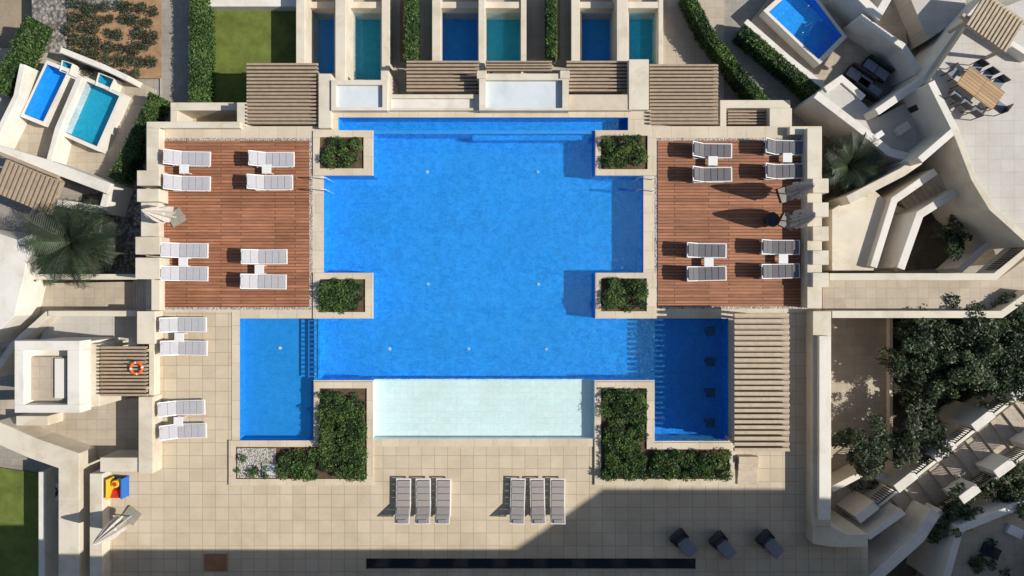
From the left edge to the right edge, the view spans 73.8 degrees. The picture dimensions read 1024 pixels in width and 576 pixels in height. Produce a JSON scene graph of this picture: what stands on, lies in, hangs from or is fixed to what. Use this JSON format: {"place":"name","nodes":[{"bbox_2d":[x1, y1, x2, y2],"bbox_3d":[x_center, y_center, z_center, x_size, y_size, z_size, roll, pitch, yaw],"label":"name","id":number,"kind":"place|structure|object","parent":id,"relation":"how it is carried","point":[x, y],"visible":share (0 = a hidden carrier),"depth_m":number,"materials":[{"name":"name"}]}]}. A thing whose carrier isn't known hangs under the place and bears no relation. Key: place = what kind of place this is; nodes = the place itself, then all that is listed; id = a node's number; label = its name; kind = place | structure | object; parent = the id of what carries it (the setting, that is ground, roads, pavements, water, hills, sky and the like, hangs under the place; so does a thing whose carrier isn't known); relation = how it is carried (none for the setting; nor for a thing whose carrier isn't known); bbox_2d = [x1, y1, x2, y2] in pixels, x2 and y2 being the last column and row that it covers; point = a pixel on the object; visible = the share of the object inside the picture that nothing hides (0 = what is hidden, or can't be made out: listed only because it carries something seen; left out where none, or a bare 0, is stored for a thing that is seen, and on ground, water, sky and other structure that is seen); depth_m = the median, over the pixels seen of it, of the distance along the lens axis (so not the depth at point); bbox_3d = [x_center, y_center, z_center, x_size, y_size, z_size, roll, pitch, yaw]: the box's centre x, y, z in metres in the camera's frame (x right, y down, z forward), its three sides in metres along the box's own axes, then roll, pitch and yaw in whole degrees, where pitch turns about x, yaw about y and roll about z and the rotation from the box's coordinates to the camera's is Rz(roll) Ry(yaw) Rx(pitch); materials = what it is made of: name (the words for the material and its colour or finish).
{"place":"outdoors","nodes":[
{"label":"outdoors","id":0,"kind":"place"},
{"bbox_2d":[0,0,31,48],"bbox_3d":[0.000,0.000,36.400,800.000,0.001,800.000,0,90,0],"label":"ground","id":1,"kind":"structure","parent":0,"point":[13,13],"depth_m":36.40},
{"bbox_2d":[32,0,119,52],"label":"gravel bed","id":2,"kind":"object","parent":1,"relation":"on","point":[52,14],"visible":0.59,"depth_m":35.29,"materials":[{"name":"gravel"}]},
{"bbox_2d":[68,0,559,101],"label":"garden bed","id":3,"kind":"object","parent":1,"relation":"on","point":[147,72],"visible":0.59,"depth_m":35.30,"materials":[{"name":"red soil"}]},
{"bbox_2d":[60,0,158,78],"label":"garden shrubs","id":4,"kind":"object","parent":3,"relation":"on","point":[91,30],"visible":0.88,"depth_m":35.04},
{"bbox_2d":[187,0,216,102],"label":"hedge","id":5,"kind":"object","parent":3,"relation":"on","point":[200,52],"visible":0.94,"depth_m":34.10,"materials":[{"name":"green plant"}]},
{"bbox_2d":[403,0,419,64],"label":"hedge","id":6,"kind":"object","parent":3,"relation":"on","point":[411,40],"visible":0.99,"depth_m":33.87,"materials":[{"name":"green plant"}]},
{"bbox_2d":[544,0,557,64],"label":"hedge","id":7,"kind":"object","parent":3,"relation":"on","point":[551,28],"visible":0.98,"depth_m":33.88,"materials":[{"name":"green plant"}]},
{"bbox_2d":[331,80,388,112],"bbox_3d":[-7.245,-9.142,34.324,2.655,3.951,1.442,0,90,0],"label":"skylight box","id":8,"kind":"object","parent":1,"relation":"on","point":[359,96],"visible":0.56,"depth_m":32.55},
{"bbox_2d":[388,94,478,111],"bbox_3d":[-3.753,-8.841,34.398,4.382,3.803,0.762,0,90,0],"label":"skylight box","id":9,"kind":"object","parent":1,"relation":"on","point":[433,102],"visible":0.43,"depth_m":32.65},
{"bbox_2d":[160,0,723,125],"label":"villa patio","id":10,"kind":"structure","parent":1,"relation":"on","point":[680,45],"depth_m":35.30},
{"bbox_2d":[208,0,662,79],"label":"garden wall","id":11,"kind":"structure","parent":10,"relation":"on","point":[310,14],"depth_m":34.68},
{"bbox_2d":[406,61,479,93],"bbox_3d":[-3.340,-10.271,34.091,3.563,2.419,1.589,0,90,0],"label":"pergola","id":12,"kind":"object","parent":10,"relation":"on","point":[441,76],"visible":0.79,"depth_m":32.88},
{"bbox_2d":[171,59,791,129],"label":"parapet wall","id":13,"kind":"structure","parent":10,"relation":"on","point":[635,97],"depth_m":32.61,"materials":[{"name":"stone"}]},
{"bbox_2d":[317,12,649,82],"bbox_3d":[-1.594,-12.584,35.725,18.586,0.950,3.974,0,90,0],"label":"plunge pool coping","id":14,"kind":"object","parent":10,"relation":"on","point":[333,74],"visible":0.1,"depth_m":35.25,"materials":[{"name":"stone"}]},
{"bbox_2d":[486,61,551,73],"bbox_3d":[0.338,-10.765,34.090,3.221,2.420,0.600,0,90,0],"label":"pergola","id":15,"kind":"object","parent":14,"relation":"on","point":[519,66],"visible":0.9,"depth_m":32.88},
{"bbox_2d":[566,61,627,94],"bbox_3d":[4.118,-10.274,34.090,2.993,2.421,1.582,0,90,0],"label":"pergola","id":16,"kind":"object","parent":10,"relation":"on","point":[598,76],"visible":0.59,"depth_m":32.88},
{"bbox_2d":[649,64,718,125],"bbox_3d":[8.244,-9.322,33.939,3.347,2.722,2.976,0,90,0],"label":"pergola","id":17,"kind":"object","parent":10,"relation":"on","point":[683,94],"visible":0.98,"depth_m":32.58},
{"bbox_2d":[146,110,821,446],"bbox_3d":[-1.346,-0.481,34.585,32.462,3.630,16.192,0,90,0],"label":"pool coping","id":18,"kind":"object","parent":1,"relation":"on","point":[636,120],"visible":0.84,"depth_m":32.77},
{"bbox_2d":[229,131,734,484],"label":"planter wall","id":19,"kind":"structure","parent":18,"relation":"on","point":[365,172],"depth_m":32.70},
{"bbox_2d":[236,136,728,478],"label":"planter soil","id":20,"kind":"structure","parent":19,"relation":"in","point":[362,393],"depth_m":32.78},
{"bbox_2d":[237,448,275,477],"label":"planter pebbles","id":21,"kind":"object","parent":20,"relation":"on","point":[257,456],"visible":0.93,"depth_m":32.75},
{"bbox_2d":[274,390,368,481],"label":"planter shrubs","id":22,"kind":"object","parent":20,"relation":"in","point":[330,449],"visible":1,"depth_m":32.40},
{"bbox_2d":[316,277,364,314],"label":"planter shrubs","id":23,"kind":"object","parent":20,"relation":"in","point":[331,300],"visible":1,"depth_m":32.43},
{"bbox_2d":[319,135,362,168],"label":"planter shrubs","id":24,"kind":"object","parent":20,"relation":"in","point":[328,155],"visible":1,"depth_m":32.50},
{"bbox_2d":[599,133,648,168],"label":"planter shrubs","id":25,"kind":"object","parent":20,"relation":"in","point":[625,151],"visible":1,"depth_m":32.41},
{"bbox_2d":[601,276,648,312],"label":"planter shrubs","id":26,"kind":"object","parent":20,"relation":"in","point":[614,298],"visible":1,"depth_m":32.40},
{"bbox_2d":[598,387,732,481],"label":"planter shrubs","id":27,"kind":"object","parent":20,"relation":"in","point":[620,438],"visible":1,"depth_m":32.40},
{"bbox_2d":[245,122,721,436],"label":"swimming pool","id":28,"kind":"structure","parent":18,"relation":"in","point":[483,229],"depth_m":33.80,"materials":[{"name":"liquid"}]},
{"bbox_2d":[479,74,568,112],"bbox_3d":[0.567,-9.264,34.274,4.235,4.052,1.740,0,90,0],"label":"skylight box","id":29,"kind":"object","parent":1,"relation":"on","point":[523,93],"visible":0.7,"depth_m":32.50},
{"bbox_2d":[831,318,892,517],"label":"courtyard","id":30,"kind":"structure","parent":1,"relation":"on","point":[861,384],"depth_m":35.69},
{"bbox_2d":[831,413,904,481],"bbox_3d":[17.640,7.836,34.216,2.933,3.219,2.950,-36,90,0],"label":"tree","id":31,"kind":"object","parent":30,"relation":"on","point":[870,458],"visible":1,"depth_m":33.33,"materials":[{"name":"green plant"}]},
{"bbox_2d":[879,400,1023,533],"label":"garden stairs","id":32,"kind":"structure","parent":1,"relation":"on","point":[999,430],"depth_m":34.16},
{"bbox_2d":[837,372,1023,522],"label":"stair parapet","id":33,"kind":"structure","parent":32,"relation":"on","point":[962,421],"depth_m":33.98,"materials":[{"name":"concrete"}]},
{"bbox_2d":[924,430,1023,526],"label":"stair parapet","id":34,"kind":"structure","parent":32,"relation":"on","point":[994,465],"depth_m":33.38,"materials":[{"name":"concrete"}]},
{"bbox_2d":[886,318,1023,575],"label":"garden bed","id":35,"kind":"object","parent":1,"relation":"on","point":[903,567],"depth_m":35.79,"materials":[{"name":"soil"}]},
{"bbox_2d":[891,399,953,463],"bbox_3d":[20.296,7.157,34.163,2.772,3.292,3.204,18,90,0],"label":"tree","id":36,"kind":"object","parent":35,"relation":"on","point":[914,438],"visible":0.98,"depth_m":33.36,"materials":[{"name":"green plant"}]},
{"bbox_2d":[896,358,949,403],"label":"tree","id":37,"kind":"object","parent":35,"relation":"on","point":[930,382],"visible":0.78,"depth_m":33.29,"materials":[{"name":"green plant"}]},
{"bbox_2d":[875,303,974,377],"bbox_3d":[19.617,2.528,33.904,3.830,3.819,3.832,-25,90,0],"label":"tree","id":38,"kind":"object","parent":35,"relation":"on","point":[920,344],"visible":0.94,"depth_m":32.85,"materials":[{"name":"green plant"}]},
{"bbox_2d":[927,482,984,543],"bbox_3d":[21.848,11.307,34.183,2.121,3.272,3.461,28,90,0],"label":"tree","id":39,"kind":"object","parent":35,"relation":"on","point":[957,511],"visible":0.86,"depth_m":33.27,"materials":[{"name":"green plant"}]},
{"bbox_2d":[906,478,1023,575],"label":"terrace","id":40,"kind":"structure","parent":35,"relation":"on","point":[1002,523],"depth_m":33.29,"materials":[{"name":"beige stone"}]},
{"bbox_2d":[936,347,1000,407],"bbox_3d":[22.590,4.146,33.973,3.179,3.682,3.202,25,90,0],"label":"tree","id":41,"kind":"object","parent":35,"relation":"on","point":[955,379],"visible":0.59,"depth_m":32.88,"materials":[{"name":"green plant"}]},
{"bbox_2d":[946,293,1003,366],"bbox_3d":[22.116,2.049,33.783,3.201,4.077,3.714,0,90,0],"label":"tree","id":42,"kind":"object","parent":35,"relation":"on","point":[973,326],"visible":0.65,"depth_m":32.61,"materials":[{"name":"green plant"}]},
{"bbox_2d":[958,335,1023,405],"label":"tree","id":43,"kind":"object","parent":35,"relation":"on","point":[1009,368],"visible":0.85,"depth_m":32.57,"materials":[{"name":"green plant"}]},
{"bbox_2d":[973,461,1023,520],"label":"tree","id":44,"kind":"object","parent":35,"relation":"on","point":[1013,490],"visible":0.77,"depth_m":33.29,"materials":[{"name":"green plant"}]},
{"bbox_2d":[980,318,1023,366],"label":"tree","id":45,"kind":"object","parent":35,"relation":"on","point":[1014,337],"visible":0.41,"depth_m":32.75,"materials":[{"name":"green plant"}]},
{"bbox_2d":[0,48,156,457],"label":"villa terrace","id":46,"kind":"structure","parent":0,"point":[107,429],"depth_m":34.30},
{"bbox_2d":[0,79,159,472],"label":"lane paving","id":47,"kind":"structure","parent":0,"point":[12,211],"depth_m":35.40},
{"bbox_2d":[0,467,38,575],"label":"lawn","id":48,"kind":"structure","parent":47,"relation":"on","point":[19,522],"depth_m":35.29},
{"bbox_2d":[0,14,53,97],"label":"hedge","id":49,"kind":"object","parent":47,"relation":"on","point":[29,42],"visible":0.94,"depth_m":34.11,"materials":[{"name":"green plant"}]},
{"bbox_2d":[0,152,79,214],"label":"pergola","id":50,"kind":"object","parent":47,"relation":"on","point":[27,186],"visible":0.91,"depth_m":33.01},
{"bbox_2d":[20,60,75,128],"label":"plunge pool","id":51,"kind":"structure","parent":47,"relation":"on","point":[48,97],"depth_m":34.97,"materials":[{"name":"liquid"}]},
{"bbox_2d":[0,416,99,575],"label":"boundary wall","id":52,"kind":"structure","parent":47,"relation":"on","point":[64,535],"depth_m":32.54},
{"bbox_2d":[0,47,145,376],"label":"villa wall","id":53,"kind":"structure","parent":47,"relation":"on","point":[22,291],"depth_m":33.51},
{"bbox_2d":[15,337,144,425],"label":"stair tower","id":54,"kind":"structure","parent":47,"relation":"on","point":[56,379],"depth_m":30.29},
{"bbox_2d":[45,157,145,273],"bbox_3d":[-21.489,-5.077,35.377,6.341,0.066,8.911,0,90,0],"label":"gravel bed","id":55,"kind":"object","parent":47,"relation":"on","point":[129,223],"visible":0.06,"depth_m":35.34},
{"bbox_2d":[18,196,130,289],"bbox_3d":[-21.257,-2.180,33.309,4.604,4.182,4.605,0,90,0],"label":"palm tree","id":56,"kind":"object","parent":55,"relation":"on","point":[63,242],"visible":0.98,"depth_m":32.47,"materials":[{"name":"green plant"}]},
{"bbox_2d":[108,91,170,184],"bbox_3d":[-18.857,-7.550,34.725,0.911,1.464,4.840,26,90,0],"label":"hedge","id":57,"kind":"object","parent":55,"relation":"on","point":[128,163],"visible":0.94,"depth_m":34.20,"materials":[{"name":"green plant"}]},
{"bbox_2d":[64,77,130,153],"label":"plunge pool","id":58,"kind":"structure","parent":47,"relation":"on","point":[99,119],"depth_m":35.10,"materials":[{"name":"liquid"}]},
{"bbox_2d":[90,122,241,575],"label":"terrace wall","id":59,"kind":"structure","parent":47,"relation":"on","point":[146,457],"depth_m":32.19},
{"bbox_2d":[162,0,188,121],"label":"footpath","id":60,"kind":"structure","parent":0,"point":[175,50],"depth_m":35.30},
{"bbox_2d":[213,11,295,102],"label":"lawn","id":61,"kind":"structure","parent":0,"point":[242,38],"depth_m":35.26,"materials":[{"name":"plant"}]},
{"bbox_2d":[246,63,319,125],"bbox_3d":[-11.022,-9.347,33.941,3.532,2.718,3.006,0,90,0],"label":"pergola","id":62,"kind":"object","parent":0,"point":[282,93],"visible":0.97,"depth_m":32.58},
{"bbox_2d":[162,140,800,306],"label":"timber deck","id":63,"kind":"structure","parent":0,"point":[229,216],"depth_m":32.73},
{"bbox_2d":[141,205,186,226],"bbox_3d":[-16.064,-3.418,31.180,1.028,3.100,0.872,-29,90,0],"label":"closed parasol","id":64,"kind":"object","parent":63,"relation":"on","point":[163,214],"visible":1,"depth_m":31.25,"materials":[{"name":"fabric"}]},
{"bbox_2d":[160,242,208,257],"bbox_3d":[-15.446,-1.784,32.287,2.010,0.886,0.710,1,90,0],"label":"sun lounger","id":65,"kind":"object","parent":63,"relation":"on","point":[188,250],"visible":0.98,"depth_m":32.39,"materials":[{"name":"white plastic"}]},
{"bbox_2d":[160,266,208,280],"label":"sun lounger","id":66,"kind":"object","parent":63,"relation":"on","point":[177,273],"visible":1,"depth_m":32.39,"materials":[{"name":"white plastic"}]},
{"bbox_2d":[163,174,210,191],"bbox_3d":[-15.332,-4.973,32.287,2.010,0.886,0.710,1,90,0],"label":"sun lounger","id":67,"kind":"object","parent":63,"relation":"on","point":[189,183],"visible":1,"depth_m":32.39,"materials":[{"name":"white plastic"}]},
{"bbox_2d":[163,149,210,166],"bbox_3d":[-15.332,-6.150,32.287,2.010,0.886,0.710,1,90,0],"label":"sun lounger","id":68,"kind":"object","parent":63,"relation":"on","point":[192,158],"visible":0.98,"depth_m":32.39,"materials":[{"name":"white plastic"}]},
{"bbox_2d":[240,274,286,288],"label":"sun lounger","id":69,"kind":"object","parent":63,"relation":"on","point":[259,281],"visible":1,"depth_m":32.39,"materials":[{"name":"white plastic"}]},
{"bbox_2d":[241,249,287,264],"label":"sun lounger","id":70,"kind":"object","parent":63,"relation":"on","point":[261,256],"visible":1,"depth_m":32.39,"materials":[{"name":"white plastic"}]},
{"bbox_2d":[246,174,292,190],"bbox_3d":[-11.422,-5.012,32.287,2.010,0.886,0.710,-1,90,0],"label":"sun lounger","id":71,"kind":"object","parent":63,"relation":"on","point":[272,182],"visible":1,"depth_m":32.39,"materials":[{"name":"white plastic"}]},
{"bbox_2d":[248,150,294,167],"bbox_3d":[-11.346,-6.113,32.287,2.010,0.886,0.710,0,90,0],"label":"sun lounger","id":72,"kind":"object","parent":63,"relation":"on","point":[274,159],"visible":0.98,"depth_m":32.39,"materials":[{"name":"white plastic"}]},
{"bbox_2d":[160,138,806,309],"bbox_3d":[-1.385,-3.077,32.767,31.077,0.005,8.231,0,90,0],"label":"pebble strip","id":73,"kind":"object","parent":63,"relation":"on","point":[310,307],"visible":0.75,"depth_m":32.77,"materials":[{"name":"gravel"}]},
{"bbox_2d":[692,166,731,182],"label":"sun lounger","id":74,"kind":"object","parent":63,"relation":"on","point":[717,175],"visible":1,"depth_m":32.39,"materials":[{"name":"white plastic"}]},
{"bbox_2d":[763,137,803,155],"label":"sun lounger","id":75,"kind":"object","parent":63,"relation":"on","point":[781,147],"visible":1,"depth_m":32.39,"materials":[{"name":"white plastic"}]},
{"bbox_2d":[763,163,803,179],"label":"sun lounger","id":76,"kind":"object","parent":63,"relation":"on","point":[782,171],"visible":1,"depth_m":32.39,"materials":[{"name":"white plastic"}]},
{"bbox_2d":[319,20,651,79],"bbox_3d":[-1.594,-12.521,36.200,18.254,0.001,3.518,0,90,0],"label":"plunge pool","id":77,"kind":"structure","parent":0,"point":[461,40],"depth_m":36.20,"materials":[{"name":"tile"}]},
{"bbox_2d":[110,310,867,575],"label":"terrace paving","id":78,"kind":"structure","parent":0,"point":[189,503],"depth_m":32.80,"materials":[{"name":"tile"}]},
{"bbox_2d":[93,505,141,544],"bbox_3d":[-18.276,11.064,31.307,0.772,3.000,1.095,38,95,-3],"label":"closed parasol","id":79,"kind":"object","parent":78,"relation":"on","point":[114,527],"visible":1,"depth_m":31.34,"materials":[{"name":"fabric"}]},
{"bbox_2d":[100,346,148,395],"bbox_3d":[-17.839,3.830,32.238,2.322,2.124,2.317,0,90,0],"label":"pergola","id":80,"kind":"object","parent":78,"relation":"on","point":[118,377],"visible":0.98,"depth_m":31.18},
{"bbox_2d":[157,399,205,417],"bbox_3d":[-15.632,5.706,32.357,2.010,0.886,0.710,-2,90,0],"label":"sun lounger","id":81,"kind":"object","parent":78,"relation":"on","point":[181,407],"visible":1,"depth_m":32.46,"materials":[{"name":"white plastic"}]},
{"bbox_2d":[159,422,206,440],"bbox_3d":[-15.556,6.810,32.357,2.010,0.886,0.710,-1,90,0],"label":"sun lounger","id":82,"kind":"object","parent":78,"relation":"on","point":[187,430],"visible":1,"depth_m":32.46,"materials":[{"name":"white plastic"}]},
{"bbox_2d":[159,317,206,332],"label":"sun lounger","id":83,"kind":"object","parent":78,"relation":"on","point":[187,324],"visible":1,"depth_m":32.46,"materials":[{"name":"white plastic"}]},
{"bbox_2d":[160,340,207,355],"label":"sun lounger","id":84,"kind":"object","parent":78,"relation":"on","point":[188,347],"visible":1,"depth_m":32.46,"materials":[{"name":"white plastic"}]},
{"bbox_2d":[394,478,411,523],"bbox_3d":[-5.175,10.077,32.357,0.710,0.886,2.010,0,90,0],"label":"sun lounger","id":85,"kind":"object","parent":78,"relation":"on","point":[403,514],"visible":1,"depth_m":32.46,"materials":[{"name":"white plastic"}]},
{"bbox_2d":[415,478,431,523],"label":"sun lounger","id":86,"kind":"object","parent":78,"relation":"on","point":[423,514],"visible":1,"depth_m":32.46,"materials":[{"name":"white plastic"}]},
{"bbox_2d":[434,478,450,523],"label":"sun lounger","id":87,"kind":"object","parent":78,"relation":"on","point":[443,503],"visible":1,"depth_m":32.46,"materials":[{"name":"white plastic"}]},
{"bbox_2d":[510,478,525,523],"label":"sun lounger","id":88,"kind":"object","parent":78,"relation":"on","point":[517,508],"visible":1,"depth_m":32.46,"materials":[{"name":"white plastic"}]},
{"bbox_2d":[366,558,694,567],"bbox_3d":[0.904,13.269,32.950,15.885,0.001,0.538,0,90,0],"label":"drain channel","id":89,"kind":"object","parent":78,"relation":"in","point":[530,562],"visible":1,"depth_m":32.95,"materials":[{"name":"black metal"}]},
{"bbox_2d":[530,478,545,523],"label":"sun lounger","id":90,"kind":"object","parent":78,"relation":"on","point":[537,500],"visible":1,"depth_m":32.46,"materials":[{"name":"white plastic"}]},
{"bbox_2d":[550,478,565,523],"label":"sun lounger","id":91,"kind":"object","parent":78,"relation":"on","point":[557,502],"visible":1,"depth_m":32.46,"materials":[{"name":"white plastic"}]},
{"bbox_2d":[725,313,789,450],"bbox_3d":[11.161,4.237,31.563,2.550,2.473,6.206,0,90,0],"label":"pergola","id":92,"kind":"object","parent":78,"relation":"on","point":[761,376],"visible":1,"depth_m":30.33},
{"bbox_2d":[786,127,867,546],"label":"terrace wall","id":93,"kind":"structure","parent":78,"relation":"on","point":[826,525],"depth_m":32.03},
{"bbox_2d":[737,455,758,483],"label":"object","id":94,"kind":"structure","parent":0,"point":[747,469],"depth_m":32.58,"materials":[{"name":"stone"}]},
{"bbox_2d":[751,0,907,84],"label":"villa patio","id":95,"kind":"structure","parent":0,"point":[843,56],"depth_m":34.98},
{"bbox_2d":[759,0,846,67],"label":"plunge pool","id":96,"kind":"structure","parent":95,"relation":"in","point":[811,33],"depth_m":34.85,"materials":[{"name":"liquid"}]},
{"bbox_2d":[737,0,983,167],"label":"villa wall","id":97,"kind":"structure","parent":0,"point":[836,107],"depth_m":33.38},
{"bbox_2d":[724,0,1022,313],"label":"footpath","id":98,"kind":"structure","parent":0,"point":[738,14],"depth_m":35.39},
{"bbox_2d":[678,0,769,99],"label":"hedge","id":99,"kind":"object","parent":98,"relation":"on","point":[742,84],"visible":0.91,"depth_m":34.12,"materials":[{"name":"green plant"}]},
{"bbox_2d":[732,25,820,101],"bbox_3d":[13.451,-11.398,34.779,5.063,1.371,0.790,40,90,0],"label":"hedge","id":100,"kind":"object","parent":98,"relation":"on","point":[773,62],"visible":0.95,"depth_m":34.31,"materials":[{"name":"green plant"}]},
{"bbox_2d":[824,136,995,269],"bbox_3d":[20.151,-3.861,35.349,11.425,0.122,4.932,31,90,0],"label":"garden bed","id":101,"kind":"object","parent":98,"relation":"on","point":[927,251],"visible":0.11,"depth_m":35.29,"materials":[{"name":"red soil"}]},
{"bbox_2d":[822,131,887,196],"bbox_3d":[16.495,-5.953,33.745,3.378,3.310,3.342,0,90,0],"label":"palm tree","id":102,"kind":"object","parent":101,"relation":"on","point":[853,165],"visible":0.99,"depth_m":32.89,"materials":[{"name":"green plant"}]},
{"bbox_2d":[930,214,972,261],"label":"tree","id":103,"kind":"object","parent":101,"relation":"on","point":[953,238],"visible":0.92,"depth_m":33.58,"materials":[{"name":"green plant"}]},
{"bbox_2d":[822,18,1023,272],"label":"villa parapet","id":104,"kind":"structure","parent":98,"relation":"on","point":[864,235],"depth_m":32.79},
{"bbox_2d":[890,171,946,271],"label":"stairs","id":105,"kind":"structure","parent":104,"relation":"on","point":[932,187],"depth_m":33.73,"materials":[{"name":"concrete"}]},
{"bbox_2d":[948,0,1023,59],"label":"pergola","id":106,"kind":"object","parent":104,"relation":"on","point":[1002,29],"visible":1,"depth_m":29.89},
{"bbox_2d":[831,464,939,575],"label":"garden wall","id":107,"kind":"structure","parent":0,"point":[891,547],"depth_m":33.76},
{"bbox_2d":[920,0,1023,231],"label":"villa roof terrace","id":108,"kind":"structure","parent":0,"point":[994,145],"depth_m":31.79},
{"bbox_2d":[949,66,1004,109],"bbox_3d":[21.336,-9.102,31.400,2.000,0.760,1.000,37,90,0],"label":"dining table","id":109,"kind":"object","parent":108,"relation":"on","point":[981,88],"visible":0.9,"depth_m":31.02,"materials":[{"name":"brown wood"}]},
{"bbox_3d":[20.192,0.308,34.850,6.269,3.100,1.200,0,90,0],"label":"bridge pier","id":110,"kind":"object","parent":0,"visible":0},
{"bbox_2d":[822,257,1023,309],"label":"footbridge deck","id":111,"kind":"structure","parent":110,"relation":"on","point":[876,295],"depth_m":32.78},
{"bbox_2d":[825,247,1023,317],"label":"footbridge parapet","id":112,"kind":"structure","parent":111,"relation":"on","point":[999,310],"depth_m":32.05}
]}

